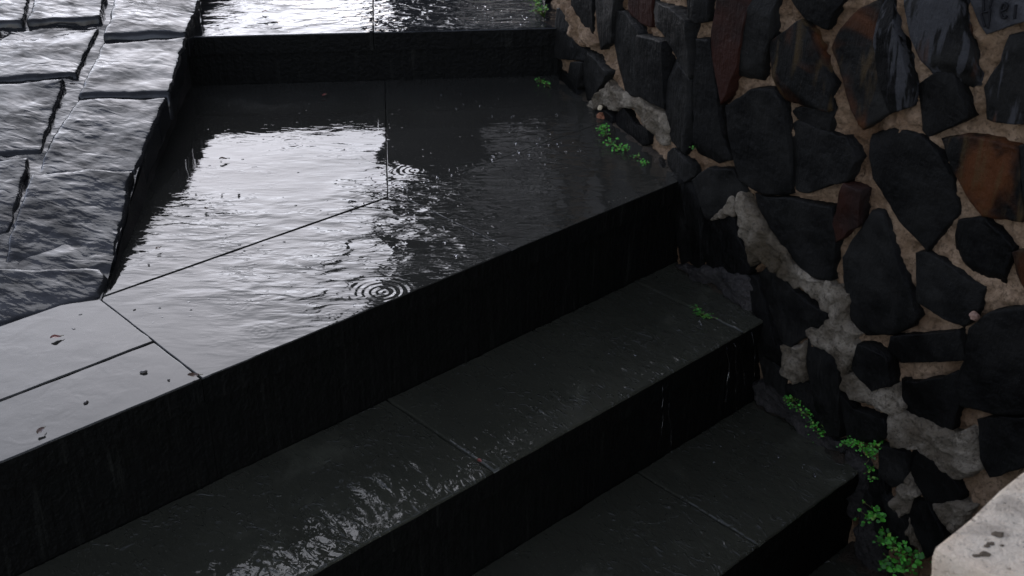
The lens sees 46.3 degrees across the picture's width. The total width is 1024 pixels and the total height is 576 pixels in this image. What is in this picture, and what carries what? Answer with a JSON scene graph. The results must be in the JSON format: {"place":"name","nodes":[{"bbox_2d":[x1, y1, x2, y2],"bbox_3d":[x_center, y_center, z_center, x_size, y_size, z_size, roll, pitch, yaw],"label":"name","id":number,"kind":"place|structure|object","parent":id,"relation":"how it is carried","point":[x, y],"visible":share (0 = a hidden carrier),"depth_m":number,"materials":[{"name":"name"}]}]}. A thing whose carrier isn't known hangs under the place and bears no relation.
{"place":"outdoors","nodes":[
{"label":"outdoors","id":0,"kind":"place"},
{"bbox_2d":[0,0,202,325],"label":"cobbled ramp","id":1,"kind":"structure","parent":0,"point":[93,93],"depth_m":2.46,"materials":[{"name":"grey stone"}]},
{"label":"ground","id":2,"kind":"structure","parent":0,"visible":0},
{"bbox_2d":[0,75,678,575],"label":"stair landing","id":3,"kind":"object","parent":2,"relation":"on","point":[316,275],"visible":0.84,"depth_m":2.17,"materials":[{"name":"stone"}]},
{"bbox_2d":[36,426,45,433],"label":"fallen leaf","id":4,"kind":"object","parent":3,"relation":"on","point":[40,429],"visible":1,"depth_m":1.67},
{"bbox_2d":[188,372,202,376],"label":"fallen leaf","id":5,"kind":"object","parent":3,"relation":"on","point":[193,374],"visible":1,"depth_m":1.80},
{"bbox_2d":[535,78,550,87],"bbox_3d":[0.075,-0.513,2.981,0.035,0.018,0.076,-4,29,-8],"label":"weed tuft","id":6,"kind":"object","parent":3,"relation":"on","point":[538,80],"visible":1,"depth_m":2.97,"materials":[{"name":"green plant"}]},
{"bbox_2d":[595,123,629,152],"bbox_3d":[0.217,-0.329,2.634,0.046,0.028,0.134,-9,30,-17],"label":"weed tuft","id":7,"kind":"object","parent":3,"relation":"on","point":[603,129],"visible":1,"depth_m":2.63,"materials":[{"name":"green plant"}]},
{"bbox_2d":[630,153,649,165],"bbox_3d":[0.272,-0.274,2.552,0.028,0.010,0.056,-13,31,-22],"label":"weed tuft","id":8,"kind":"object","parent":3,"relation":"on","point":[640,161],"visible":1,"depth_m":2.54,"materials":[{"name":"green plant"}]},
{"bbox_2d":[188,0,562,85],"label":"stone step","id":9,"kind":"object","parent":2,"relation":"on","point":[237,42],"visible":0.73,"depth_m":2.99,"materials":[{"name":"grey stone"}]},
{"bbox_2d":[529,0,548,17],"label":"weed tuft","id":10,"kind":"object","parent":9,"relation":"on","point":[541,12],"visible":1,"depth_m":3.05,"materials":[{"name":"green plant"}]},
{"bbox_2d":[17,262,762,575],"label":"stone step","id":11,"kind":"object","parent":2,"relation":"on","point":[406,483],"visible":0.91,"depth_m":2.03,"materials":[{"name":"grey stone"}]},
{"bbox_2d":[688,304,717,318],"bbox_3d":[0.373,0.051,2.373,0.036,0.012,0.065,-18,33,-30],"label":"weed tuft","id":12,"kind":"object","parent":11,"relation":"on","point":[702,313],"visible":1,"depth_m":2.37,"materials":[{"name":"green plant"}]},
{"bbox_2d":[660,332,755,455],"bbox_3d":[0.371,0.204,2.273,0.291,0.161,0.023,-24,37,-37],"label":"water trickle","id":13,"kind":"object","parent":11,"relation":"attached to","point":[726,391],"visible":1,"depth_m":2.29,"materials":[{"name":"white"}]},
{"bbox_2d":[471,400,858,575],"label":"stone step","id":14,"kind":"object","parent":2,"relation":"on","point":[689,508],"visible":0.84,"depth_m":2.18,"materials":[{"name":"grey stone"}]},
{"bbox_2d":[353,5,815,476],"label":"water droplets","id":15,"kind":"object","parent":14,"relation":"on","point":[518,152],"visible":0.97,"depth_m":2.42,"materials":[{"name":"white"}]},
{"bbox_2d":[544,0,1023,575],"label":"rubble wall","id":16,"kind":"structure","parent":2,"relation":"on","point":[848,176],"depth_m":2.13,"materials":[{"name":"stone"}]},
{"bbox_2d":[596,112,604,118],"bbox_3d":[0.206,-0.397,2.786,0.020,0.024,0.021,0,29,0],"label":"pebble","id":17,"kind":"object","parent":16,"relation":"attached to","point":[599,115],"visible":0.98,"depth_m":2.78,"materials":[{"name":"stone"}]},
{"bbox_2d":[559,80,904,575],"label":"silt","id":18,"kind":"object","parent":16,"relation":"attached to","point":[848,556],"visible":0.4,"depth_m":2.35,"materials":[{"name":"black soil"}]},
{"bbox_2d":[783,395,825,442],"bbox_3d":[0.575,0.251,2.345,0.050,0.051,0.114,-13,31,-24],"label":"weed tuft","id":19,"kind":"object","parent":16,"relation":"on","point":[814,425],"visible":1,"depth_m":2.34,"materials":[{"name":"green plant"}]},
{"bbox_2d":[836,436,884,464],"bbox_3d":[0.650,0.295,2.236,0.086,0.046,0.056,23,36,35],"label":"weed tuft","id":20,"kind":"object","parent":16,"relation":"attached to","point":[870,449],"visible":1,"depth_m":2.23,"materials":[{"name":"green plant"}]},
{"bbox_2d":[853,499,886,526],"bbox_3d":[0.672,0.426,2.244,0.070,0.038,0.052,0,29,0],"label":"weed tuft","id":21,"kind":"object","parent":16,"relation":"attached to","point":[871,515],"visible":1,"depth_m":2.24,"materials":[{"name":"green plant"}]},
{"bbox_2d":[863,465,877,481],"bbox_3d":[0.669,0.348,2.242,0.029,0.025,0.024,-9,30,-17],"label":"weed tuft","id":22,"kind":"object","parent":16,"relation":"attached to","point":[869,471],"visible":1,"depth_m":2.24,"materials":[{"name":"green plant"}]},
{"bbox_2d":[872,526,931,575],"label":"weed tuft","id":23,"kind":"object","parent":16,"relation":"attached to","point":[891,566],"visible":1,"depth_m":2.21,"materials":[{"name":"green plant"}]},
{"bbox_2d":[969,311,979,320],"bbox_3d":[0.752,0.045,1.944,0.017,0.017,0.018,0,29,0],"label":"pebble","id":24,"kind":"object","parent":16,"relation":"attached to","point":[974,315],"visible":1,"depth_m":1.94,"materials":[{"name":"stone"}]},
{"bbox_2d":[807,543,867,575],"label":"stone step","id":25,"kind":"object","parent":2,"relation":"on","point":[831,566],"visible":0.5,"depth_m":2.32,"materials":[{"name":"grey stone"}]},
{"bbox_2d":[931,473,1023,575],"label":"stone parapet","id":26,"kind":"structure","parent":2,"relation":"on","point":[987,539],"depth_m":1.18,"materials":[{"name":"beige stone"}]}
]}

